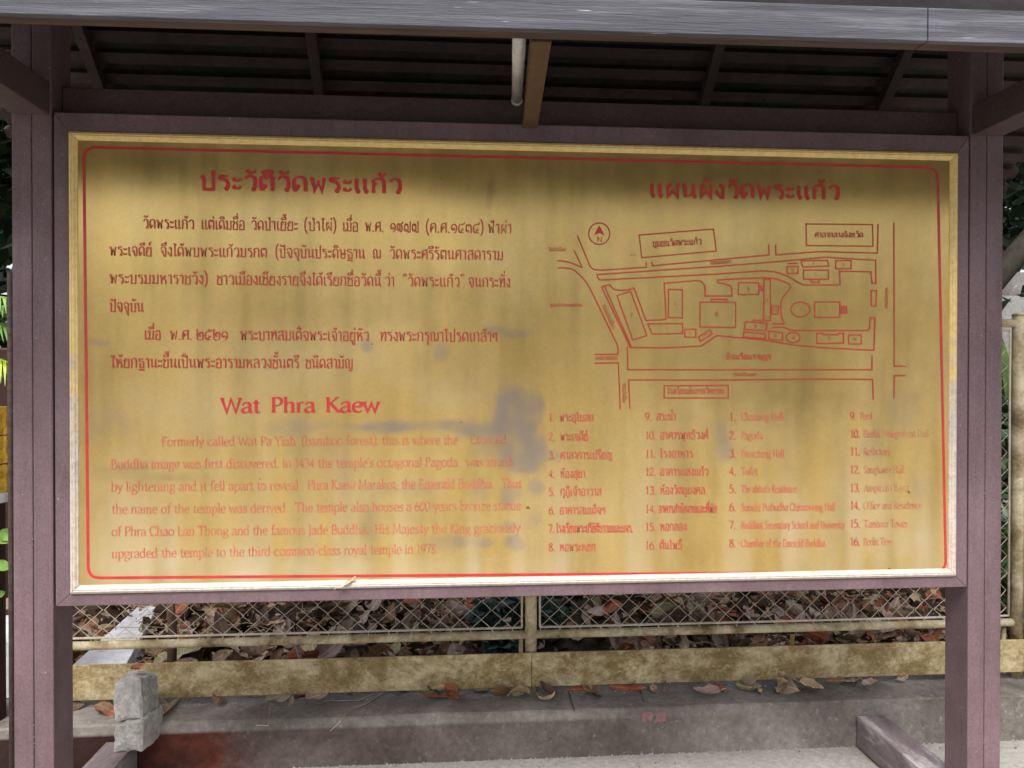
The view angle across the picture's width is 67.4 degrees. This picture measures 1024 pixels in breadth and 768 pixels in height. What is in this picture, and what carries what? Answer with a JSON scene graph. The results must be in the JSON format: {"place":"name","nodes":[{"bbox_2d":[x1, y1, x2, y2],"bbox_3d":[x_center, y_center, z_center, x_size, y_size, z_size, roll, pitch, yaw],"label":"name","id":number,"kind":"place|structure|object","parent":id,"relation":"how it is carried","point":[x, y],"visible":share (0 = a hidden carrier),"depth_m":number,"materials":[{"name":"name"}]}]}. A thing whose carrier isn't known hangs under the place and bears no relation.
{"place":"outdoors","nodes":[
{"label":"outdoors","id":0,"kind":"place"},
{"bbox_2d":[6,504,1023,662],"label":"bank","id":1,"kind":"structure","parent":0,"point":[591,644],"depth_m":3.46,"materials":[{"name":"soil"}]},
{"bbox_2d":[0,296,6,380],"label":"palm","id":2,"kind":"object","parent":1,"relation":"on","point":[3,360],"visible":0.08,"depth_m":2.79,"materials":[{"name":"green plant"}]},
{"bbox_2d":[0,348,7,597],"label":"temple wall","id":3,"kind":"structure","parent":1,"relation":"on","point":[3,386],"depth_m":3.52,"materials":[{"name":"yellow paint"}]},
{"bbox_2d":[0,120,11,261],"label":"broadleaf tree","id":4,"kind":"object","parent":1,"relation":"on","point":[6,179],"visible":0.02,"depth_m":6.61,"materials":[{"name":"green plant"}]},
{"bbox_2d":[153,604,166,615],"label":"fallen leaf","id":5,"kind":"object","parent":1,"relation":"on","point":[160,608],"visible":0.3,"depth_m":3.45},
{"bbox_2d":[166,604,176,661],"bbox_3d":[-1.328,1.014,2.982,0.059,0.448,0.043,0,1,37],"label":"stump","id":6,"kind":"object","parent":1,"relation":"on","point":[171,652],"visible":0.28,"depth_m":2.97,"materials":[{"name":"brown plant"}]},
{"bbox_2d":[212,649,232,660],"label":"fallen leaf","id":7,"kind":"object","parent":1,"relation":"on","point":[218,656],"visible":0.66,"depth_m":3.12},
{"bbox_2d":[240,646,271,657],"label":"fallen leaf","id":8,"kind":"object","parent":1,"relation":"on","point":[249,650],"visible":0.54,"depth_m":3.04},
{"bbox_2d":[307,601,325,606],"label":"fallen leaf","id":9,"kind":"object","parent":1,"relation":"on","point":[311,603],"visible":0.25,"depth_m":3.40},
{"bbox_2d":[303,602,342,609],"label":"fallen leaf","id":10,"kind":"object","parent":1,"relation":"on","point":[331,605],"visible":0.71,"depth_m":3.36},
{"bbox_2d":[339,600,357,617],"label":"fallen leaf","id":11,"kind":"object","parent":1,"relation":"on","point":[352,604],"visible":0.46,"depth_m":3.41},
{"bbox_2d":[370,599,381,610],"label":"fallen leaf","id":12,"kind":"object","parent":1,"relation":"on","point":[373,603],"visible":0.42,"depth_m":3.43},
{"bbox_2d":[367,643,393,656],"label":"fallen leaf","id":13,"kind":"object","parent":1,"relation":"on","point":[375,650],"visible":0.45,"depth_m":3.09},
{"bbox_2d":[403,609,420,632],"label":"fallen leaf","id":14,"kind":"object","parent":1,"relation":"on","point":[410,617],"visible":0.59,"depth_m":3.36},
{"bbox_2d":[433,612,448,627],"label":"fallen leaf","id":15,"kind":"object","parent":1,"relation":"on","point":[445,619],"visible":0.66,"depth_m":3.31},
{"bbox_2d":[447,641,466,654],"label":"fallen leaf","id":16,"kind":"object","parent":1,"relation":"on","point":[455,648],"visible":0.29,"depth_m":3.10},
{"bbox_2d":[451,627,475,652],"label":"fallen leaf","id":17,"kind":"object","parent":1,"relation":"on","point":[469,645],"visible":0.22,"depth_m":3.20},
{"bbox_2d":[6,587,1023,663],"bbox_3d":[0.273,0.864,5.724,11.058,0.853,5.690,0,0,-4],"label":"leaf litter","id":18,"kind":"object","parent":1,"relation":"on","point":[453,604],"visible":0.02,"depth_m":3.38,"materials":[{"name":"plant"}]},
{"bbox_2d":[138,616,150,631],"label":"fallen leaf","id":19,"kind":"object","parent":18,"relation":"on","point":[145,619],"visible":0.64,"depth_m":3.26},
{"bbox_2d":[175,604,188,613],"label":"fallen leaf","id":20,"kind":"object","parent":18,"relation":"on","point":[179,609],"visible":0.23,"depth_m":3.43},
{"bbox_2d":[165,636,211,660],"bbox_3d":[-1.295,1.065,3.081,0.091,0.032,0.199,11,20,38],"label":"fallen leaf","id":21,"kind":"object","parent":18,"relation":"on","point":[181,652],"visible":0.3,"depth_m":3.08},
{"bbox_2d":[178,648,202,659],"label":"fallen leaf","id":22,"kind":"object","parent":18,"relation":"on","point":[198,652],"visible":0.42,"depth_m":3.03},
{"bbox_2d":[214,608,230,637],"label":"fallen leaf","id":23,"kind":"object","parent":18,"relation":"on","point":[221,625],"visible":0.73,"depth_m":3.24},
{"bbox_2d":[210,602,242,608],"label":"fallen leaf","id":24,"kind":"object","parent":18,"relation":"on","point":[221,605],"visible":0.41,"depth_m":3.40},
{"bbox_2d":[285,647,310,658],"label":"fallen leaf","id":25,"kind":"object","parent":18,"relation":"on","point":[291,654],"visible":0.73,"depth_m":3.05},
{"bbox_2d":[300,634,319,651],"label":"fallen leaf","id":26,"kind":"object","parent":18,"relation":"on","point":[311,647],"visible":0.45,"depth_m":3.08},
{"bbox_2d":[304,649,319,657],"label":"fallen leaf","id":27,"kind":"object","parent":18,"relation":"on","point":[314,654],"visible":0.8,"depth_m":3.05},
{"bbox_2d":[316,633,344,657],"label":"fallen leaf","id":28,"kind":"object","parent":18,"relation":"on","point":[327,650],"visible":0.43,"depth_m":3.10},
{"bbox_2d":[309,610,354,616],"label":"fallen leaf","id":29,"kind":"object","parent":18,"relation":"on","point":[335,613],"visible":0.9,"depth_m":3.28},
{"bbox_2d":[345,643,358,656],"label":"fallen leaf","id":30,"kind":"object","parent":18,"relation":"on","point":[354,653],"visible":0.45,"depth_m":3.09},
{"bbox_2d":[342,632,375,648],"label":"fallen leaf","id":31,"kind":"object","parent":18,"relation":"on","point":[347,646],"visible":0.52,"depth_m":3.14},
{"bbox_2d":[352,611,368,625],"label":"fallen leaf","id":32,"kind":"object","parent":18,"relation":"on","point":[364,620],"visible":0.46,"depth_m":3.36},
{"bbox_2d":[352,623,372,633],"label":"fallen leaf","id":33,"kind":"object","parent":18,"relation":"on","point":[357,627],"visible":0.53,"depth_m":3.22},
{"bbox_2d":[382,602,394,625],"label":"fallen leaf","id":34,"kind":"object","parent":18,"relation":"on","point":[391,607],"visible":0.93,"depth_m":3.35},
{"bbox_2d":[380,642,400,654],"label":"fallen leaf","id":35,"kind":"object","parent":18,"relation":"on","point":[396,646],"visible":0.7,"depth_m":3.16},
{"bbox_2d":[596,598,622,616],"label":"fallen leaf","id":36,"kind":"object","parent":18,"relation":"on","point":[612,607],"visible":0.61,"depth_m":3.55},
{"bbox_2d":[609,626,622,649],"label":"fallen leaf","id":37,"kind":"object","parent":18,"relation":"on","point":[620,639],"visible":0.46,"depth_m":3.31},
{"bbox_2d":[659,609,671,644],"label":"fallen leaf","id":38,"kind":"object","parent":18,"relation":"on","point":[667,619],"visible":0.55,"depth_m":3.31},
{"bbox_2d":[663,609,691,622],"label":"fallen leaf","id":39,"kind":"object","parent":18,"relation":"on","point":[677,615],"visible":0.82,"depth_m":3.36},
{"bbox_2d":[679,635,688,647],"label":"fallen leaf","id":40,"kind":"object","parent":18,"relation":"on","point":[684,638],"visible":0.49,"depth_m":3.22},
{"bbox_2d":[836,630,865,640],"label":"fallen leaf","id":41,"kind":"object","parent":18,"relation":"on","point":[855,635],"visible":0.87,"depth_m":3.24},
{"bbox_2d":[858,601,873,614],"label":"fallen leaf","id":42,"kind":"object","parent":18,"relation":"on","point":[866,608],"visible":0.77,"depth_m":3.51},
{"bbox_2d":[888,596,900,608],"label":"fallen leaf","id":43,"kind":"object","parent":18,"relation":"on","point":[895,602],"visible":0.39,"depth_m":3.55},
{"bbox_2d":[903,629,919,635],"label":"fallen leaf","id":44,"kind":"object","parent":18,"relation":"on","point":[910,632],"visible":0.85,"depth_m":3.28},
{"label":"fallen leaf","id":45,"kind":"object","parent":18,"relation":"on","visible":0},
{"bbox_2d":[712,634,728,646],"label":"fallen leaf","id":46,"kind":"object","parent":45,"relation":"on","point":[719,639],"visible":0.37,"depth_m":3.20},
{"bbox_2d":[465,596,567,653],"bbox_3d":[0.018,0.983,3.081,0.415,0.341,0.397,0,0,-4],"label":"shrub","id":47,"kind":"object","parent":1,"relation":"on","point":[491,618],"visible":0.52,"depth_m":3.06,"materials":[{"name":"green plant"}]},
{"bbox_2d":[112,590,944,662],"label":"dry twigs","id":48,"kind":"object","parent":1,"relation":"on","point":[520,623],"visible":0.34,"depth_m":3.27,"materials":[{"name":"brown plant"}]},
{"bbox_2d":[537,596,576,647],"bbox_3d":[0.140,0.942,3.270,0.241,0.351,0.233,0,1,-34],"label":"shrub","id":49,"kind":"object","parent":1,"relation":"on","point":[553,642],"visible":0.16,"depth_m":3.24,"materials":[{"name":"green plant"}]},
{"bbox_2d":[610,611,620,627],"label":"fallen leaf","id":50,"kind":"object","parent":1,"relation":"on","point":[616,617],"visible":0.39,"depth_m":3.46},
{"bbox_2d":[610,643,638,649],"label":"fallen leaf","id":51,"kind":"object","parent":1,"relation":"on","point":[630,645],"visible":0.2,"depth_m":3.25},
{"bbox_2d":[615,636,643,647],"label":"fallen leaf","id":52,"kind":"object","parent":1,"relation":"on","point":[633,638],"visible":0.2,"depth_m":3.32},
{"bbox_2d":[640,637,666,648],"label":"fallen leaf","id":53,"kind":"object","parent":1,"relation":"on","point":[644,644],"visible":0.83,"depth_m":3.26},
{"bbox_2d":[641,602,681,625],"bbox_3d":[0.680,1.019,3.413,0.208,0.105,0.060,6,-5,-3],"label":"fallen leaf","id":54,"kind":"object","parent":1,"relation":"on","point":[664,607],"visible":0.51,"depth_m":3.40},
{"bbox_2d":[687,592,719,605],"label":"fallen leaf","id":55,"kind":"object","parent":1,"relation":"on","point":[698,597],"visible":0.66,"depth_m":3.57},
{"bbox_2d":[692,610,714,625],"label":"fallen leaf","id":56,"kind":"object","parent":1,"relation":"on","point":[696,614],"visible":0.46,"depth_m":3.30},
{"bbox_2d":[747,643,764,646],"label":"fallen leaf","id":57,"kind":"object","parent":1,"relation":"on","point":[754,644],"visible":0.23,"depth_m":3.18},
{"bbox_2d":[751,633,767,645],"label":"fallen leaf","id":58,"kind":"object","parent":57,"relation":"on","point":[755,638],"visible":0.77,"depth_m":3.23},
{"bbox_2d":[788,619,838,643],"bbox_3d":[1.289,1.063,3.286,0.225,0.096,0.017,22,16,9],"label":"fallen leaf","id":59,"kind":"object","parent":1,"relation":"on","point":[815,637],"visible":0.54,"depth_m":3.28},
{"bbox_2d":[829,597,846,608],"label":"fallen leaf","id":60,"kind":"object","parent":1,"relation":"on","point":[839,604],"visible":0.59,"depth_m":3.54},
{"bbox_2d":[846,604,856,617],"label":"fallen leaf","id":61,"kind":"object","parent":1,"relation":"on","point":[851,612],"visible":0.78,"depth_m":3.43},
{"bbox_2d":[874,594,888,607],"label":"fallen leaf","id":62,"kind":"object","parent":1,"relation":"on","point":[883,601],"visible":0.51,"depth_m":3.55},
{"bbox_2d":[888,607,915,616],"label":"fallen leaf","id":63,"kind":"object","parent":1,"relation":"on","point":[903,613],"visible":0.85,"depth_m":3.44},
{"bbox_2d":[920,629,941,641],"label":"fallen leaf","id":64,"kind":"object","parent":1,"relation":"on","point":[932,637],"visible":0.68,"depth_m":3.31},
{"bbox_2d":[1001,398,1010,545],"bbox_3d":[2.603,0.457,3.957,0.959,0.942,0.948,0,0,-4],"label":"shrub","id":65,"kind":"object","parent":1,"relation":"on","point":[1004,462],"visible":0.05,"depth_m":3.85,"materials":[{"name":"green plant"}]},
{"bbox_2d":[1002,338,1010,489],"bbox_3d":[3.274,0.150,4.950,0.544,1.250,0.551,0,0,-4],"label":"strap leaf plant","id":66,"kind":"object","parent":1,"relation":"on","point":[1005,375],"visible":0.07,"depth_m":4.89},
{"bbox_2d":[1001,503,1023,617],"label":"shrub","id":67,"kind":"object","parent":1,"relation":"on","point":[1004,549],"visible":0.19,"depth_m":3.41,"materials":[{"name":"green plant"}]},
{"bbox_2d":[1002,162,1023,309],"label":"broadleaf tree","id":68,"kind":"object","parent":1,"relation":"on","point":[1015,190],"visible":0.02,"depth_m":6.48,"materials":[{"name":"green plant"}]},
{"bbox_2d":[1002,229,1023,289],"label":"leaning trunk","id":69,"kind":"object","parent":68,"relation":"attached to","point":[1012,258],"visible":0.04,"depth_m":4.18,"materials":[{"name":"brown plant"}]},
{"bbox_2d":[1002,296,1023,355],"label":"house wall","id":70,"kind":"structure","parent":1,"relation":"on","point":[1015,304],"depth_m":8.00,"materials":[{"name":"paint"}]},
{"bbox_2d":[1002,272,1023,295],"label":"garden wall","id":71,"kind":"structure","parent":1,"relation":"on","point":[1013,286],"depth_m":8.37,"materials":[{"name":"paint"}]},
{"bbox_2d":[1002,178,1023,269],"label":"broadleaf tree","id":72,"kind":"object","parent":1,"relation":"on","point":[1005,218],"depth_m":10.62,"materials":[{"name":"green plant"}]},
{"bbox_2d":[306,740,1023,767],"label":"ground","id":73,"kind":"structure","parent":0,"point":[1011,756],"depth_m":2.63,"materials":[{"name":"concrete"}]},
{"bbox_2d":[0,528,7,597],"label":"leafy plant","id":74,"kind":"object","parent":73,"relation":"on","point":[3,540],"visible":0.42,"depth_m":2.49,"materials":[{"name":"green plant"}]},
{"bbox_2d":[0,406,7,720],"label":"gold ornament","id":75,"kind":"object","parent":73,"relation":"on","point":[3,455],"visible":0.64,"depth_m":2.58,"materials":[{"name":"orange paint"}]},
{"bbox_2d":[7,272,14,767],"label":"post","id":76,"kind":"object","parent":73,"relation":"on","point":[10,507],"visible":0.88,"depth_m":2.27,"materials":[{"name":"brown wood"}]},
{"bbox_2d":[74,588,944,765],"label":"leaf crumbs","id":77,"kind":"object","parent":73,"relation":"on","point":[461,613],"visible":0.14,"depth_m":3.37,"materials":[{"name":"plant"}]},
{"bbox_2d":[252,604,268,628],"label":"fallen leaf","id":78,"kind":"object","parent":77,"relation":"on","point":[262,609],"visible":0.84,"depth_m":3.31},
{"bbox_2d":[0,0,1023,767],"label":"notice board","id":79,"kind":"object","parent":73,"relation":"on","point":[318,300],"visible":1,"depth_m":2.09,"materials":[{"name":"wood"}]},
{"bbox_2d":[113,670,162,752],"bbox_3d":[-1.227,1.063,2.523,0.133,0.231,0.169,0,0,-4],"label":"concrete block","id":80,"kind":"object","parent":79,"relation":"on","point":[138,710],"depth_m":2.47,"materials":[{"name":"concrete"}]},
{"bbox_2d":[511,38,525,106],"bbox_3d":[0.014,-0.742,1.814,0.030,0.107,0.626,0,0,0],"label":"lamp tube","id":81,"kind":"object","parent":79,"relation":"attached to","point":[518,52],"visible":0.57,"depth_m":1.77,"materials":[{"name":"white glass"}]},
{"bbox_2d":[0,672,1023,767],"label":"kerb","id":82,"kind":"structure","parent":73,"relation":"on","point":[400,727],"depth_m":2.67,"materials":[{"name":"concrete"}]},
{"bbox_2d":[6,615,8,697],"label":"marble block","id":83,"kind":"structure","parent":82,"relation":"on","point":[7,669],"depth_m":2.74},
{"bbox_2d":[73,701,84,710],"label":"fallen leaf","id":84,"kind":"object","parent":82,"relation":"on","point":[77,705],"visible":0.31,"depth_m":2.66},
{"bbox_2d":[88,701,112,713],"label":"fallen leaf","id":85,"kind":"object","parent":82,"relation":"on","point":[105,707],"visible":1,"depth_m":2.62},
{"bbox_2d":[73,606,154,664],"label":"marble slab","id":86,"kind":"structure","parent":82,"relation":"on","point":[119,656],"depth_m":3.03,"materials":[{"name":"stone"}]},
{"bbox_2d":[158,696,169,709],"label":"fallen leaf","id":87,"kind":"object","parent":82,"relation":"on","point":[163,703],"visible":0.3,"depth_m":2.62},
{"bbox_2d":[163,697,180,713],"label":"twig","id":88,"kind":"object","parent":82,"relation":"on","point":[174,702],"visible":0.78,"depth_m":2.66,"materials":[{"name":"wood"}]},
{"bbox_2d":[212,693,227,707],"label":"fallen leaf","id":89,"kind":"object","parent":82,"relation":"on","point":[218,699],"visible":0.75,"depth_m":2.68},
{"bbox_2d":[268,694,291,701],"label":"fallen leaf","id":90,"kind":"object","parent":82,"relation":"on","point":[281,697],"visible":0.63,"depth_m":2.72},
{"bbox_2d":[300,689,329,699],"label":"fallen leaf","id":91,"kind":"object","parent":82,"relation":"on","point":[313,696],"visible":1,"depth_m":2.71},
{"bbox_2d":[330,691,384,730],"bbox_3d":[-0.516,1.134,2.690,0.028,0.060,0.292,0,1,35],"label":"dry stalk","id":92,"kind":"object","parent":82,"relation":"on","point":[375,697],"visible":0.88,"depth_m":2.67,"materials":[{"name":"grey plant"}]},
{"bbox_2d":[419,692,467,697],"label":"fallen leaf","id":93,"kind":"object","parent":82,"relation":"on","point":[436,696],"visible":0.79,"depth_m":2.75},
{"bbox_2d":[444,683,458,699],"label":"fallen leaf","id":94,"kind":"object","parent":82,"relation":"on","point":[452,687],"visible":0.99,"depth_m":2.73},
{"bbox_2d":[490,686,509,695],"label":"fallen leaf","id":95,"kind":"object","parent":82,"relation":"on","point":[498,690],"visible":0.84,"depth_m":2.75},
{"bbox_2d":[508,685,529,694],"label":"fallen leaf","id":96,"kind":"object","parent":82,"relation":"on","point":[519,688],"visible":1,"depth_m":2.74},
{"bbox_2d":[73,312,1023,700],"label":"fence","id":97,"kind":"object","parent":82,"relation":"on","point":[531,668],"visible":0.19,"depth_m":2.79,"materials":[{"name":"beige paint"}]},
{"bbox_2d":[539,681,562,694],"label":"fallen leaf","id":98,"kind":"object","parent":82,"relation":"on","point":[549,689],"visible":1,"depth_m":2.74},
{"bbox_2d":[567,685,596,691],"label":"fallen leaf","id":99,"kind":"object","parent":82,"relation":"on","point":[576,688],"visible":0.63,"depth_m":2.81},
{"bbox_2d":[580,685,601,696],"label":"fallen leaf","id":100,"kind":"object","parent":82,"relation":"on","point":[593,690],"visible":0.85,"depth_m":2.77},
{"bbox_2d":[604,684,646,691],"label":"fallen leaf","id":101,"kind":"object","parent":82,"relation":"on","point":[626,687],"visible":0.8,"depth_m":2.82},
{"bbox_2d":[693,684,725,693],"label":"fallen leaf","id":102,"kind":"object","parent":82,"relation":"on","point":[710,689],"visible":1,"depth_m":2.77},
{"bbox_2d":[730,680,761,690],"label":"fallen leaf","id":103,"kind":"object","parent":82,"relation":"on","point":[739,685],"visible":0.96,"depth_m":2.83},
{"bbox_2d":[740,677,758,685],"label":"fallen leaf","id":104,"kind":"object","parent":82,"relation":"on","point":[748,682],"visible":1,"depth_m":2.82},
{"bbox_2d":[779,677,799,693],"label":"fallen leaf","id":105,"kind":"object","parent":82,"relation":"on","point":[790,686],"visible":0.65,"depth_m":2.79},
{"bbox_2d":[794,677,823,688],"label":"fallen leaf","id":106,"kind":"object","parent":82,"relation":"on","point":[811,683],"visible":1,"depth_m":2.83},
{"bbox_2d":[826,676,845,682],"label":"fallen leaf","id":107,"kind":"object","parent":82,"relation":"on","point":[838,679],"visible":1,"depth_m":2.86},
{"bbox_2d":[862,678,877,684],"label":"fallen leaf","id":108,"kind":"object","parent":82,"relation":"on","point":[870,681],"visible":1,"depth_m":2.83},
{"bbox_2d":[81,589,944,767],"bbox_3d":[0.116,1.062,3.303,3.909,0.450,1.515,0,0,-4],"label":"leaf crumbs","id":109,"kind":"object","parent":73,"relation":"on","point":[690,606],"visible":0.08,"depth_m":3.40,"materials":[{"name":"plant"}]},
{"bbox_2d":[7,674,1022,767],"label":"grit","id":110,"kind":"object","parent":73,"relation":"on","point":[623,754],"visible":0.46,"depth_m":2.65,"materials":[{"name":"gravel"}]},
{"bbox_2d":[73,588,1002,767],"bbox_3d":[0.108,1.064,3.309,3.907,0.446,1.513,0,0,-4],"label":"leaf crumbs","id":111,"kind":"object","parent":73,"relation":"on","point":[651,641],"visible":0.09,"depth_m":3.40,"materials":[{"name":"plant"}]},
{"bbox_2d":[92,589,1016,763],"bbox_3d":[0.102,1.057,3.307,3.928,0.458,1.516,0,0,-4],"label":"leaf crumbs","id":112,"kind":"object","parent":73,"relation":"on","point":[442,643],"visible":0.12,"depth_m":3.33,"materials":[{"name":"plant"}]},
{"bbox_2d":[785,600,803,616],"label":"fallen leaf","id":113,"kind":"object","parent":112,"relation":"on","point":[795,610],"visible":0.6,"depth_m":3.41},
{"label":"terrain","id":114,"kind":"structure","parent":0,"visible":0},
{"bbox_2d":[0,175,1023,347],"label":"wood","id":115,"kind":"object","parent":114,"relation":"on","point":[4,261],"depth_m":11.84,"materials":[{"name":"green plant"}]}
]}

